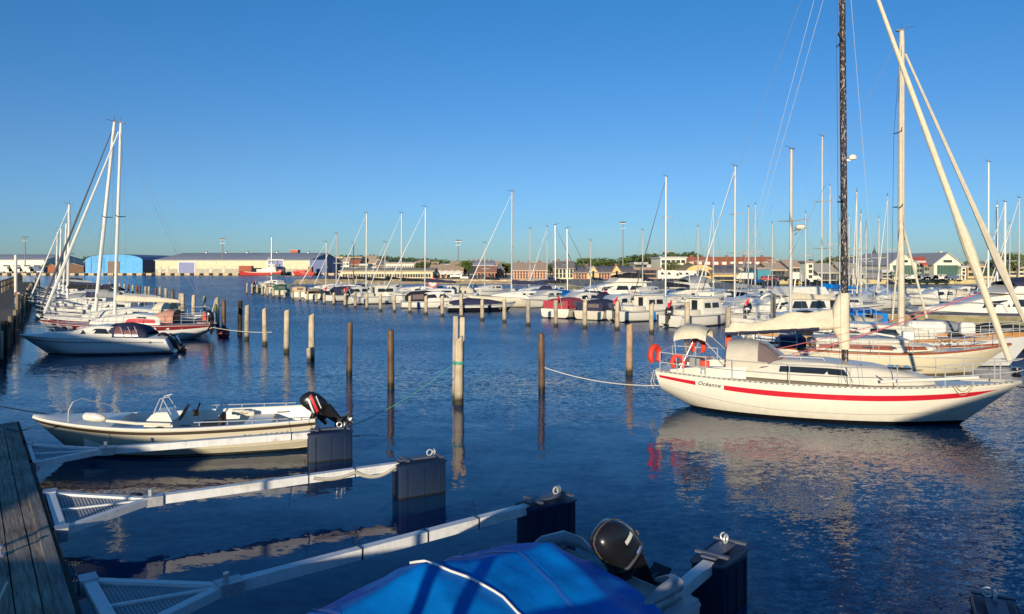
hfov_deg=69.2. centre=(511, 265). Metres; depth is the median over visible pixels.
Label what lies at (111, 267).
door
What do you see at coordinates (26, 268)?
parked van
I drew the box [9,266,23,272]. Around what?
parked van
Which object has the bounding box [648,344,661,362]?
horseshoe lifebuoy
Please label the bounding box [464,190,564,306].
sailing yacht
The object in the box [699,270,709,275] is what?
window
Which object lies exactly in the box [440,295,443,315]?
mooring pile
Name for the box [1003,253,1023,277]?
broadleaf tree
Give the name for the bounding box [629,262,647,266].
building
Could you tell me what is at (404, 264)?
factory block
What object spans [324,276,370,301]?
motorboat
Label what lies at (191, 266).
roller door
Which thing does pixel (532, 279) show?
sailing yacht
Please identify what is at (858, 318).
motorboat
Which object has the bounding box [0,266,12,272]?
parked van
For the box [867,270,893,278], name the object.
town house
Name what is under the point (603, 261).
broadleaf tree
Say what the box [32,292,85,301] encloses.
covered boat
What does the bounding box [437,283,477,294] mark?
motorboat
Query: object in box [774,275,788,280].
parked car
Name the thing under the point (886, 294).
sailing yacht
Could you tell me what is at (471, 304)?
motorboat
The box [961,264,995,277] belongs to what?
tan flat block
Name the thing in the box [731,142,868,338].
sailing yacht
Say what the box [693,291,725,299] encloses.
motorboat
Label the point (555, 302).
mooring pile
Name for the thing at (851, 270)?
grey cottage
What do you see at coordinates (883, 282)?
quay wall
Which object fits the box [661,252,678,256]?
broadleaf tree
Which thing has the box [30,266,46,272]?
parked van
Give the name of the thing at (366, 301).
mooring pile
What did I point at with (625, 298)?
motorboat
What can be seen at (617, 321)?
mooring pile
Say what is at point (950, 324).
motorboat
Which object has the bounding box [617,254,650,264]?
broadleaf tree
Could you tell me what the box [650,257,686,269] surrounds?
white block
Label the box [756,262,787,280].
grey mixed house
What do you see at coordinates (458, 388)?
mooring pile
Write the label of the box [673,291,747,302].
motorboat
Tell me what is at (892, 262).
gabled glass house
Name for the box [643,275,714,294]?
motor yacht
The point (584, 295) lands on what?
motorboat
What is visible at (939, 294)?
motorboat
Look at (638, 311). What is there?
motorboat
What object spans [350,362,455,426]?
mooring line
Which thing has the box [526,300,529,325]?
mooring pile
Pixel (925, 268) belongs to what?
red roof house
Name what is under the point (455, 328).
mooring pile
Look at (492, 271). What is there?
brick house
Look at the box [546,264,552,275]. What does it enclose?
broadleaf tree
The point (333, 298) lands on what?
mooring pile
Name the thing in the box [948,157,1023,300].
sailing yacht
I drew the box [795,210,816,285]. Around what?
sailing yacht
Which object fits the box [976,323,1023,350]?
motorboat
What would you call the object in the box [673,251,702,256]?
broadleaf tree
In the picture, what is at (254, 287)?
motorboat
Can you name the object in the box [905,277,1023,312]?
motor yacht
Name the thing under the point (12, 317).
timber jetty
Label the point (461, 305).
mooring pile
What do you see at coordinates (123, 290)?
covered boat
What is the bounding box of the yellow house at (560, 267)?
[551,259,574,278]
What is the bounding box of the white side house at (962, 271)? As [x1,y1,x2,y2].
[958,266,967,279]
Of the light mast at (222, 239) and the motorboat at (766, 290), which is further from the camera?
the light mast at (222, 239)
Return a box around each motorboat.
[32,391,352,457]
[253,281,260,291]
[262,282,275,293]
[271,284,289,295]
[289,285,309,297]
[304,288,325,299]
[317,272,369,294]
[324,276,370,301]
[344,284,402,304]
[400,290,475,307]
[402,285,444,290]
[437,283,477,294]
[440,292,515,311]
[520,289,569,307]
[541,296,583,318]
[549,277,609,300]
[574,299,625,320]
[587,292,640,304]
[606,293,680,322]
[656,276,732,327]
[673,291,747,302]
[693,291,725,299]
[721,296,760,307]
[725,275,768,297]
[728,278,757,293]
[743,293,782,318]
[746,286,772,292]
[826,290,851,295]
[850,307,888,322]
[850,315,883,321]
[905,287,933,293]
[906,288,969,305]
[912,319,975,332]
[932,296,965,304]
[936,285,977,292]
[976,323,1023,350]
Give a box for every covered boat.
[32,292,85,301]
[55,289,121,294]
[103,284,127,292]
[305,518,700,613]
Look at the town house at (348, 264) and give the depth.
380.69 m
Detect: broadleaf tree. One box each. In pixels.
[413,261,438,267]
[455,260,476,275]
[502,263,510,276]
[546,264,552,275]
[575,258,596,265]
[582,258,617,265]
[616,257,637,265]
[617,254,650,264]
[639,253,664,263]
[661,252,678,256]
[661,262,680,279]
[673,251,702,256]
[820,255,858,263]
[981,268,993,275]
[991,253,1023,272]
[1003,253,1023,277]
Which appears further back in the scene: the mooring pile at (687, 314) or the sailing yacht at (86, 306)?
the sailing yacht at (86, 306)
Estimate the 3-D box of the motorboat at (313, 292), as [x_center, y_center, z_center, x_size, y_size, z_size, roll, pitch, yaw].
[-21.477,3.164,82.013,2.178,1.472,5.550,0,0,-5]
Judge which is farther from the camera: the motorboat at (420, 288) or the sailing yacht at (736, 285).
the motorboat at (420, 288)
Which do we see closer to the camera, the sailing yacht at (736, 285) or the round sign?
the sailing yacht at (736, 285)
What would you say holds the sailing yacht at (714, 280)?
on the water
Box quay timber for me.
[0,273,337,274]
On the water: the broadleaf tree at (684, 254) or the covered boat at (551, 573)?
the covered boat at (551, 573)
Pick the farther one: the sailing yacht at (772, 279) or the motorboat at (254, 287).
the motorboat at (254, 287)
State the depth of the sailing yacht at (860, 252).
61.98 m
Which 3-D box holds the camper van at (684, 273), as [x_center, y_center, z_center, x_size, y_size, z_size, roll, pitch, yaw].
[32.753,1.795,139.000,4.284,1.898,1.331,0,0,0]
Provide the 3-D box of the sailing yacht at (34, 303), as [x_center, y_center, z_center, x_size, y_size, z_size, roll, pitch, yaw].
[-31.658,-0.426,55.186,8.016,8.952,2.400,0,0,-9]
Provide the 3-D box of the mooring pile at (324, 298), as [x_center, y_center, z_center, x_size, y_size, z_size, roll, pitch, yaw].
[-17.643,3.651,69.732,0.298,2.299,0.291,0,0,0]
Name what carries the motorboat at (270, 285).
on the water
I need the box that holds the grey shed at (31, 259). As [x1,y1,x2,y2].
[0,254,84,271]
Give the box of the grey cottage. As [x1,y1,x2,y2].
[831,263,867,280]
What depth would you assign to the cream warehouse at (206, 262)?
290.00 m
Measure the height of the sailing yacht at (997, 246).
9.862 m
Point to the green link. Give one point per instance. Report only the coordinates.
(918, 270)
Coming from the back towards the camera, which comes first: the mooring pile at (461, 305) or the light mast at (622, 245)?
the light mast at (622, 245)
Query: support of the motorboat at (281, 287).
on the water
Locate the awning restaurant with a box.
[430,265,463,277]
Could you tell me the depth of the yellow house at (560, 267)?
158.00 m
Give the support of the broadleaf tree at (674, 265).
on the quay ground
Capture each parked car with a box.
[760,276,777,281]
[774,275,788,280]
[813,276,820,280]
[905,275,920,279]
[917,275,930,279]
[922,275,938,279]
[933,275,945,279]
[943,275,958,279]
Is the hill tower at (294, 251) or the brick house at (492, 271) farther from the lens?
the hill tower at (294, 251)
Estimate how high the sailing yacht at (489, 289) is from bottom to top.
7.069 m
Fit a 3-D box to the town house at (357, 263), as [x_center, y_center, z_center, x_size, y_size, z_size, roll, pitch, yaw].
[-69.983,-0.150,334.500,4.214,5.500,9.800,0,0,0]
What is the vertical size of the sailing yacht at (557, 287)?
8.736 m
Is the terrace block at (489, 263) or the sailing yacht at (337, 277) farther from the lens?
the terrace block at (489, 263)
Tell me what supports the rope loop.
attached to the mooring pile at (458, 388)
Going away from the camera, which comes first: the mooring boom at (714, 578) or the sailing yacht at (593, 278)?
the mooring boom at (714, 578)
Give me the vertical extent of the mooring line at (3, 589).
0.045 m
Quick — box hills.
[341,258,1023,268]
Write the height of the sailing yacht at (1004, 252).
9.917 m
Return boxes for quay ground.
[2,272,1015,289]
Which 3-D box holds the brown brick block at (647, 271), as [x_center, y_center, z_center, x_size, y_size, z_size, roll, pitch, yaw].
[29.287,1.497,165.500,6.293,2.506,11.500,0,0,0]
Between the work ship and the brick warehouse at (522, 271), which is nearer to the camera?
the brick warehouse at (522, 271)
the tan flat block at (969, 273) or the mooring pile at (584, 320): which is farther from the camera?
the tan flat block at (969, 273)
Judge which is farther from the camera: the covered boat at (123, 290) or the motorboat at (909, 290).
the motorboat at (909, 290)
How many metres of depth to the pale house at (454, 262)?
241.22 m
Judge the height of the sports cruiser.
1.560 m
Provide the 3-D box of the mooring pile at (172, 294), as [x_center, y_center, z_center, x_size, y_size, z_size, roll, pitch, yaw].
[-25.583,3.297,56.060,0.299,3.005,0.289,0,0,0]
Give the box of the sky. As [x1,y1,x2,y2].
[0,0,1023,263]
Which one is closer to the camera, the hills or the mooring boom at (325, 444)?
the mooring boom at (325, 444)
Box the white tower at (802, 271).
[798,259,814,281]
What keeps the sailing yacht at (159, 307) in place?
on the water
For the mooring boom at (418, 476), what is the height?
1.015 m
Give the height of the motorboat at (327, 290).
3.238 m
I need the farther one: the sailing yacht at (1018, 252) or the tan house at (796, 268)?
the tan house at (796, 268)
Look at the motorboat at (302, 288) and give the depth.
84.73 m
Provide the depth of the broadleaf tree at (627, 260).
214.60 m
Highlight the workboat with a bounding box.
[293,267,314,274]
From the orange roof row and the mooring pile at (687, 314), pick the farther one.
the orange roof row
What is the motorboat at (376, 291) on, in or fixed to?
on the water
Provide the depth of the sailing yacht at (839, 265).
65.97 m
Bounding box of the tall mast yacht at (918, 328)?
[752,22,1023,365]
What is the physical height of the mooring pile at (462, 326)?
3.426 m
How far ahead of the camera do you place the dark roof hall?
138.00 m
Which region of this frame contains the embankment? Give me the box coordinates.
[292,278,545,283]
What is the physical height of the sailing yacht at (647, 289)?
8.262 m
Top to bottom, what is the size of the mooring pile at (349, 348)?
2.978 m
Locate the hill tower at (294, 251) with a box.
[290,250,299,252]
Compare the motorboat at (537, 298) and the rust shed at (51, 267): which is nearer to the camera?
the motorboat at (537, 298)
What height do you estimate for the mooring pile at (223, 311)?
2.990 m
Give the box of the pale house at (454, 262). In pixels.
[450,261,465,274]
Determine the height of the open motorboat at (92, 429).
1.372 m
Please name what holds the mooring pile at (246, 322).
in the water
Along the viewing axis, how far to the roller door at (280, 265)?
289.79 m
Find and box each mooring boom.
[24,422,352,471]
[42,449,446,542]
[77,485,576,613]
[655,532,748,613]
[969,586,1019,613]
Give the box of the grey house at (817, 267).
[798,263,837,280]
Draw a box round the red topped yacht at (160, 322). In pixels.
[39,120,217,339]
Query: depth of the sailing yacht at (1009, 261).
73.96 m
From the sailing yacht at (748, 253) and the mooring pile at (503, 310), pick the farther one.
the sailing yacht at (748, 253)
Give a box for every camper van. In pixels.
[656,270,681,280]
[679,271,696,276]
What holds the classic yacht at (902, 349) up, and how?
on the water
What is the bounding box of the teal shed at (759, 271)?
[742,267,771,280]
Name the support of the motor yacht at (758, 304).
on the water
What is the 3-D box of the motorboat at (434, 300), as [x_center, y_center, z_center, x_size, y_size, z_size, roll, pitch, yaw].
[-6.349,3.001,64.608,6.650,1.798,2.691,0,0,-12]
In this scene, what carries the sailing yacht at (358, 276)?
on the water
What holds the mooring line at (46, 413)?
attached to the open motorboat at (92, 429)
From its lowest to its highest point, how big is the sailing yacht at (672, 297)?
11.159 m
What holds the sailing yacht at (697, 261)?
on the water
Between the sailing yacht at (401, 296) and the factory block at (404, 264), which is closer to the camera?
the sailing yacht at (401, 296)
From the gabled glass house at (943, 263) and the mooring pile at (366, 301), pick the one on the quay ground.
the gabled glass house at (943, 263)
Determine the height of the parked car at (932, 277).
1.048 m
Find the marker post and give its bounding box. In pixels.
[14,255,16,305]
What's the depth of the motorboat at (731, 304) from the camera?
48.50 m
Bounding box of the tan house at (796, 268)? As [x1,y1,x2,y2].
[778,260,799,279]
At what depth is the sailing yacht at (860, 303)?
52.00 m
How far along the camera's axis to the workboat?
283.16 m
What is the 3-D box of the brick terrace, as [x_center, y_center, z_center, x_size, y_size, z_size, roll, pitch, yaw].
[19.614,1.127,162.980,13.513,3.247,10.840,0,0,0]
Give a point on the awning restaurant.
(443, 271)
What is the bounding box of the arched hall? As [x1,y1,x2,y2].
[674,264,712,279]
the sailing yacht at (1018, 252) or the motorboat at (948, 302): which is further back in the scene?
the sailing yacht at (1018, 252)
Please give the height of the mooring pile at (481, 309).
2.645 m
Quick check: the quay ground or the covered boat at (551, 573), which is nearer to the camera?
the covered boat at (551, 573)
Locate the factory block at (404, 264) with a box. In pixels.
[386,262,415,267]
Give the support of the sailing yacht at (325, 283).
on the water
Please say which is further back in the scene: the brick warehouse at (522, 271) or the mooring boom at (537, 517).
the brick warehouse at (522, 271)
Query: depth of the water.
13.40 m
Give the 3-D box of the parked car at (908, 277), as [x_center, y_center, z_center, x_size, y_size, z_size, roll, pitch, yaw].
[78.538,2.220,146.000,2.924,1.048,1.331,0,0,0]
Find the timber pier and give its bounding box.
[880,311,1023,325]
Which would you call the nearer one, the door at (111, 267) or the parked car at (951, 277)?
the parked car at (951, 277)
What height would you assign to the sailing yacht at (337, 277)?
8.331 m
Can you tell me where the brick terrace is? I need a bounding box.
[572,264,635,278]
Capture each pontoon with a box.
[0,421,81,613]
[340,282,854,308]
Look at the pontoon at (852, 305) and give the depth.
71.93 m
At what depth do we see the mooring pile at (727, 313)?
33.72 m
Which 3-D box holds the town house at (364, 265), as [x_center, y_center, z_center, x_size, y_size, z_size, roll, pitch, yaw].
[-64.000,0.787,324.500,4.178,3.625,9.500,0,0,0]
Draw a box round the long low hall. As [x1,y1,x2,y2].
[338,268,436,277]
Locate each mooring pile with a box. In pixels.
[164,288,167,297]
[171,290,174,298]
[178,293,180,314]
[181,293,184,314]
[191,294,195,314]
[203,296,205,312]
[215,297,219,326]
[222,300,225,326]
[237,301,242,335]
[244,305,249,339]
[262,307,267,344]
[283,309,289,352]
[306,291,308,301]
[307,347,311,361]
[308,313,314,361]
[323,293,325,303]
[332,292,334,304]
[344,293,346,306]
[346,322,352,375]
[354,291,356,307]
[365,294,367,309]
[379,294,381,310]
[387,329,393,388]
[393,295,395,311]
[408,295,411,312]
[424,295,427,314]
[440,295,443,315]
[452,316,457,400]
[454,336,462,404]
[459,292,462,316]
[460,317,464,394]
[480,299,483,320]
[502,299,505,321]
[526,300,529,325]
[538,333,544,392]
[553,300,557,326]
[582,300,586,327]
[615,300,619,329]
[626,323,632,374]
[649,302,653,332]
[685,302,689,323]
[725,306,730,338]
[770,294,775,318]
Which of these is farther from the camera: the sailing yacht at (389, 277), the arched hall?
the arched hall
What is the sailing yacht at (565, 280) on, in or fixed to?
on the water
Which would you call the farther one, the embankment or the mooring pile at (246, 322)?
the embankment
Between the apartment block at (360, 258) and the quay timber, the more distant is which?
the apartment block at (360, 258)
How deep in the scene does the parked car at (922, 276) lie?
145.39 m
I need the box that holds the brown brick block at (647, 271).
[632,267,661,278]
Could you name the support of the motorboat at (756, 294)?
on the water
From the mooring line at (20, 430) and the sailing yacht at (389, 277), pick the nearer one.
the mooring line at (20, 430)
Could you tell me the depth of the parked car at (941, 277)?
145.39 m
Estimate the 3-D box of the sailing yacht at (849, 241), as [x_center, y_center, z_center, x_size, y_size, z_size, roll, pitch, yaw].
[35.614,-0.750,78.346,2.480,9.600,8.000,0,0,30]
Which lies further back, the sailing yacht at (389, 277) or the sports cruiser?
the sailing yacht at (389, 277)
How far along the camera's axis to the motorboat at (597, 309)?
49.33 m
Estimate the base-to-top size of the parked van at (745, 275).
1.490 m
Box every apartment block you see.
[352,257,365,263]
[363,255,379,263]
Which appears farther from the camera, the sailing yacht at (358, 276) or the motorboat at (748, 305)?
the sailing yacht at (358, 276)
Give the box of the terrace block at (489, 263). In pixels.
[466,259,494,274]
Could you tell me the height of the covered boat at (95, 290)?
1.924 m
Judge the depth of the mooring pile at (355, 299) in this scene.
63.94 m
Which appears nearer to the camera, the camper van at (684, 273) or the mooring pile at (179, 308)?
the mooring pile at (179, 308)
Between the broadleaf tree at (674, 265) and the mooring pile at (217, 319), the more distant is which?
the broadleaf tree at (674, 265)
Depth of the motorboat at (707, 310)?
44.19 m
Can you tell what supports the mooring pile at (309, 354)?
in the water
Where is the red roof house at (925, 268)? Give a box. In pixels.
[912,257,929,274]
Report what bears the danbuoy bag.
hanging from the sailing yacht at (756, 378)
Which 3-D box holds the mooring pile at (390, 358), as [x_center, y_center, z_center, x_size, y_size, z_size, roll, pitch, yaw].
[-3.559,3.331,21.846,0.224,2.938,0.212,0,0,0]
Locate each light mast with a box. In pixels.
[22,237,27,271]
[219,238,225,258]
[455,240,460,260]
[620,222,625,265]
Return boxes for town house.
[342,257,352,267]
[350,260,362,267]
[359,264,371,267]
[368,259,380,267]
[376,260,388,267]
[729,264,756,272]
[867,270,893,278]
[981,263,1023,276]
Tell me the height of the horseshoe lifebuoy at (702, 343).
0.426 m
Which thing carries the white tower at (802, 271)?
on the quay ground
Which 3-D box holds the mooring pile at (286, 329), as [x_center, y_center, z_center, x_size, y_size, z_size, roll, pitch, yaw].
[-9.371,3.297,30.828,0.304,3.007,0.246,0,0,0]
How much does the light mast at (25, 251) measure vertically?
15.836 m
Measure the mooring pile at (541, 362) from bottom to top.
2.902 m
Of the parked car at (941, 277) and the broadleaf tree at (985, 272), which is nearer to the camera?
the parked car at (941, 277)
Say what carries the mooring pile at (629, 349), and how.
in the water
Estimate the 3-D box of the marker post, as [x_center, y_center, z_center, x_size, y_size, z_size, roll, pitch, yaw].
[-31.648,1.345,47.414,0.320,4.109,0.260,0,0,0]
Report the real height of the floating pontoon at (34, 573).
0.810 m
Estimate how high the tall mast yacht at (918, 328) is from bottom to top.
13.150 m
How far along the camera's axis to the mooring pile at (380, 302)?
59.12 m
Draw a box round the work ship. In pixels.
[237,264,283,275]
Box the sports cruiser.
[19,322,187,354]
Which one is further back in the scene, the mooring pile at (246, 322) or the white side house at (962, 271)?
the white side house at (962, 271)
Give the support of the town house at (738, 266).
on the quay ground
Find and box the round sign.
[428,278,436,287]
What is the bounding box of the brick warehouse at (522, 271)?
[513,261,546,278]
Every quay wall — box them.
[2,273,528,280]
[558,280,998,289]
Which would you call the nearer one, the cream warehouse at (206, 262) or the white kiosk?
the white kiosk
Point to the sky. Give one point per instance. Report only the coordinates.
(247, 122)
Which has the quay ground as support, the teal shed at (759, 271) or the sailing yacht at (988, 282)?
the teal shed at (759, 271)
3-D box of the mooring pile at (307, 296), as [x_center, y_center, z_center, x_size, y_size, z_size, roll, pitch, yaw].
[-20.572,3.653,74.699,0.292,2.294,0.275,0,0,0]
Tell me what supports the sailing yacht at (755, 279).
on the water
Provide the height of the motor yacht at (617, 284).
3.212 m
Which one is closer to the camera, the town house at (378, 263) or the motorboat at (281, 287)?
the motorboat at (281, 287)
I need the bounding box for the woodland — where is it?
[335,254,1023,265]
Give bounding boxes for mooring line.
[0,406,198,426]
[0,581,7,598]
[6,426,32,430]
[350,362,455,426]
[545,367,659,385]
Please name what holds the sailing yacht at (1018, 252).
on the water
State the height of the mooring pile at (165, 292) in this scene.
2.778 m
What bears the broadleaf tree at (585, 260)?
on the quay ground
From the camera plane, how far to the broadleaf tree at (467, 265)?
174.68 m
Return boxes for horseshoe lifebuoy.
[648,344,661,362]
[670,353,685,367]
[690,338,705,352]
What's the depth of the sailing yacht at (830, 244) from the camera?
63.99 m
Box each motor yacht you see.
[566,272,651,294]
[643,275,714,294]
[720,278,836,321]
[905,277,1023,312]
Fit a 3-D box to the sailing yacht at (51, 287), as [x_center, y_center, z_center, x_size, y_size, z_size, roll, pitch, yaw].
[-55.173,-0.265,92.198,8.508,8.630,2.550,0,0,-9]
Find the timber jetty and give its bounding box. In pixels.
[0,275,39,363]
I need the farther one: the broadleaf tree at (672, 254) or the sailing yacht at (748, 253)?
the broadleaf tree at (672, 254)
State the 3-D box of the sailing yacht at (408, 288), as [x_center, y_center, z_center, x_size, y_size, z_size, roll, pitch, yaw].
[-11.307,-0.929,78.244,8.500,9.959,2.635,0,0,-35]
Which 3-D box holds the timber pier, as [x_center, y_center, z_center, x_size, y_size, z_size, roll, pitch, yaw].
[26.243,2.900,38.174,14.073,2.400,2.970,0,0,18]
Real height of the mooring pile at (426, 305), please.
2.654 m
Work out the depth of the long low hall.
168.00 m
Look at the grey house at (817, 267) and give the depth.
140.54 m
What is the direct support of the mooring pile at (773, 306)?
in the water
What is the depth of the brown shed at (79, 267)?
320.00 m
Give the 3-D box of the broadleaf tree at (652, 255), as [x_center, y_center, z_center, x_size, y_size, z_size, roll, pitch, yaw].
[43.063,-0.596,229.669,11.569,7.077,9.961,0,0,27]
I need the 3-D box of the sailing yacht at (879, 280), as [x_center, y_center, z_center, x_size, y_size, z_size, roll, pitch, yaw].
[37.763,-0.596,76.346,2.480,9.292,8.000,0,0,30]
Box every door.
[108,261,119,272]
[178,262,195,272]
[267,259,283,272]
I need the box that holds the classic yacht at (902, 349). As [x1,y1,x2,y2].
[758,328,1012,375]
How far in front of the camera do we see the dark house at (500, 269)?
178.00 m
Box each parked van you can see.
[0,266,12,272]
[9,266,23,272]
[20,266,34,272]
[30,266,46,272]
[736,273,752,280]
[793,272,799,280]
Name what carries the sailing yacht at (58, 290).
on the water
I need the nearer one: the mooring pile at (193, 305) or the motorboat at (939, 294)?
the mooring pile at (193, 305)
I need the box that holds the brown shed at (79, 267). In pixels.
[66,263,84,271]
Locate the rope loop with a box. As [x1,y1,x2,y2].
[453,361,463,364]
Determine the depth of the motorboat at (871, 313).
38.38 m
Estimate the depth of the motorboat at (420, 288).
78.07 m
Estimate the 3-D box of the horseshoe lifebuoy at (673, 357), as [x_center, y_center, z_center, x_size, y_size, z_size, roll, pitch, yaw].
[4.178,2.384,18.673,0.387,0.384,0.119,0,0,13]
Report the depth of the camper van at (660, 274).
137.39 m
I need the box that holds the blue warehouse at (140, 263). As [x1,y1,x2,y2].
[85,254,167,272]
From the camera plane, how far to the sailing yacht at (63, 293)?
65.93 m
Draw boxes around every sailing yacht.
[28,200,146,313]
[31,219,128,300]
[34,227,117,294]
[35,231,94,290]
[36,116,208,321]
[42,292,155,314]
[258,235,291,287]
[298,239,350,288]
[313,231,354,288]
[333,210,396,289]
[337,240,365,283]
[367,210,432,292]
[367,241,407,287]
[383,204,475,303]
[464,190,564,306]
[468,242,510,294]
[508,228,546,291]
[522,223,586,290]
[526,225,572,290]
[542,227,597,291]
[573,240,603,289]
[627,230,664,293]
[631,174,697,305]
[650,0,1022,424]
[690,225,710,288]
[692,165,776,303]
[704,201,727,290]
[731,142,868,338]
[738,203,760,291]
[744,204,766,284]
[762,220,782,287]
[783,134,885,310]
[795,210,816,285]
[816,184,840,289]
[828,228,849,290]
[840,216,859,285]
[848,190,875,302]
[848,212,876,300]
[855,223,878,295]
[867,218,890,293]
[872,192,910,308]
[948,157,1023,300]
[975,200,1020,294]
[984,204,1009,280]
[990,223,1023,281]
[993,197,1023,281]
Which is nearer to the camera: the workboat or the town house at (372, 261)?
the workboat
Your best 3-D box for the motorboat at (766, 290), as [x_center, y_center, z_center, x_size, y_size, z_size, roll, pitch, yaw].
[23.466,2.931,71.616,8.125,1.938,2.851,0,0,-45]
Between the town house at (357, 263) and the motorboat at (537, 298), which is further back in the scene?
the town house at (357, 263)
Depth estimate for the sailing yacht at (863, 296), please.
59.97 m
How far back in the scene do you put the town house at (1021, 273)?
180.00 m
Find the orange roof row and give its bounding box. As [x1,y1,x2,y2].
[686,255,776,264]
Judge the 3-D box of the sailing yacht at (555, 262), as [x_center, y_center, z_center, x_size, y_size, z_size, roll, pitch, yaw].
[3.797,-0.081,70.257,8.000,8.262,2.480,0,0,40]
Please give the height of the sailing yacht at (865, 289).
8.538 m
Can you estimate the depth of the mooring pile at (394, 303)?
58.02 m
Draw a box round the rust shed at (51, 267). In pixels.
[46,264,66,271]
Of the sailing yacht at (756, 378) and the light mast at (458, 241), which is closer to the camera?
the sailing yacht at (756, 378)
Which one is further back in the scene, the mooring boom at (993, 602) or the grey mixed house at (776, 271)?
the grey mixed house at (776, 271)
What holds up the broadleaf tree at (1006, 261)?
on the quay ground
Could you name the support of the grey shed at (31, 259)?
on the quay ground
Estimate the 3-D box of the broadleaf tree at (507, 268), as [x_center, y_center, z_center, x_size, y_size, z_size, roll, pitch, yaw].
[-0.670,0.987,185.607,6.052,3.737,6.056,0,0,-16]
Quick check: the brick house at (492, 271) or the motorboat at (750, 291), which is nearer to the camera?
the motorboat at (750, 291)
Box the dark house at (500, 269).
[496,262,504,277]
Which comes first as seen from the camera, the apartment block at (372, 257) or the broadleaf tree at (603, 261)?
the broadleaf tree at (603, 261)
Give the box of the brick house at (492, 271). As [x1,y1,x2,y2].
[475,266,496,277]
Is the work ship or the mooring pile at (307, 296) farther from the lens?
the work ship
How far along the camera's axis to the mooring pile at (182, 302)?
50.54 m
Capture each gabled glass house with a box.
[854,252,919,279]
[907,251,964,279]
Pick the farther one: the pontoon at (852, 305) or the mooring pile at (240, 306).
the pontoon at (852, 305)
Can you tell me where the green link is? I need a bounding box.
[916,261,925,274]
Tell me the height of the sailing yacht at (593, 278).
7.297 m
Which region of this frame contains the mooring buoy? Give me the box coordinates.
[217,323,229,337]
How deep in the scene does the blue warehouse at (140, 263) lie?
292.00 m
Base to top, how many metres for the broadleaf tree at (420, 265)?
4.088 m
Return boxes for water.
[0,275,1023,613]
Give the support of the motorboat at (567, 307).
on the water
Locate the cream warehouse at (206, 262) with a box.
[154,251,340,272]
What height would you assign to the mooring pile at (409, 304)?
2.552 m
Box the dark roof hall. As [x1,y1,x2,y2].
[708,265,742,280]
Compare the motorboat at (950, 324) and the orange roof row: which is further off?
the orange roof row
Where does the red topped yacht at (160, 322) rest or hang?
on the water
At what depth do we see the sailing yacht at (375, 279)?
81.97 m
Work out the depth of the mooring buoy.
37.31 m
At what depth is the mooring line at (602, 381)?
20.00 m
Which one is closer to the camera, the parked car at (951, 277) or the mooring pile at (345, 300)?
the mooring pile at (345, 300)
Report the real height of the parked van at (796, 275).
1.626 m
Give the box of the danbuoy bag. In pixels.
[725,336,731,349]
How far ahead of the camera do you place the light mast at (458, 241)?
249.86 m
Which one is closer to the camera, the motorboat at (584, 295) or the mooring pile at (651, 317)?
the mooring pile at (651, 317)
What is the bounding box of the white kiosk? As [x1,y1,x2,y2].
[450,275,462,277]
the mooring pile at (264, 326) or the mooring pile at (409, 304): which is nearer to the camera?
the mooring pile at (264, 326)
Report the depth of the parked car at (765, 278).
131.39 m
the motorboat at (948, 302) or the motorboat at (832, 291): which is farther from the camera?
the motorboat at (832, 291)
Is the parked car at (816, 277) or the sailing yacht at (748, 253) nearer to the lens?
the sailing yacht at (748, 253)
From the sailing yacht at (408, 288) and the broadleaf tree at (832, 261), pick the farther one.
the broadleaf tree at (832, 261)
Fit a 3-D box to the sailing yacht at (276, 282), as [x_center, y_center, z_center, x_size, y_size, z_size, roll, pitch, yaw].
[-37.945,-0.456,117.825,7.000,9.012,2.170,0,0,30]
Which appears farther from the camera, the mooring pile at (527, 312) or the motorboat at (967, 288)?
the motorboat at (967, 288)
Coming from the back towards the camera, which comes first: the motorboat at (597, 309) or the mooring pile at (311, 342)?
the motorboat at (597, 309)
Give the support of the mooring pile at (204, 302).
in the water

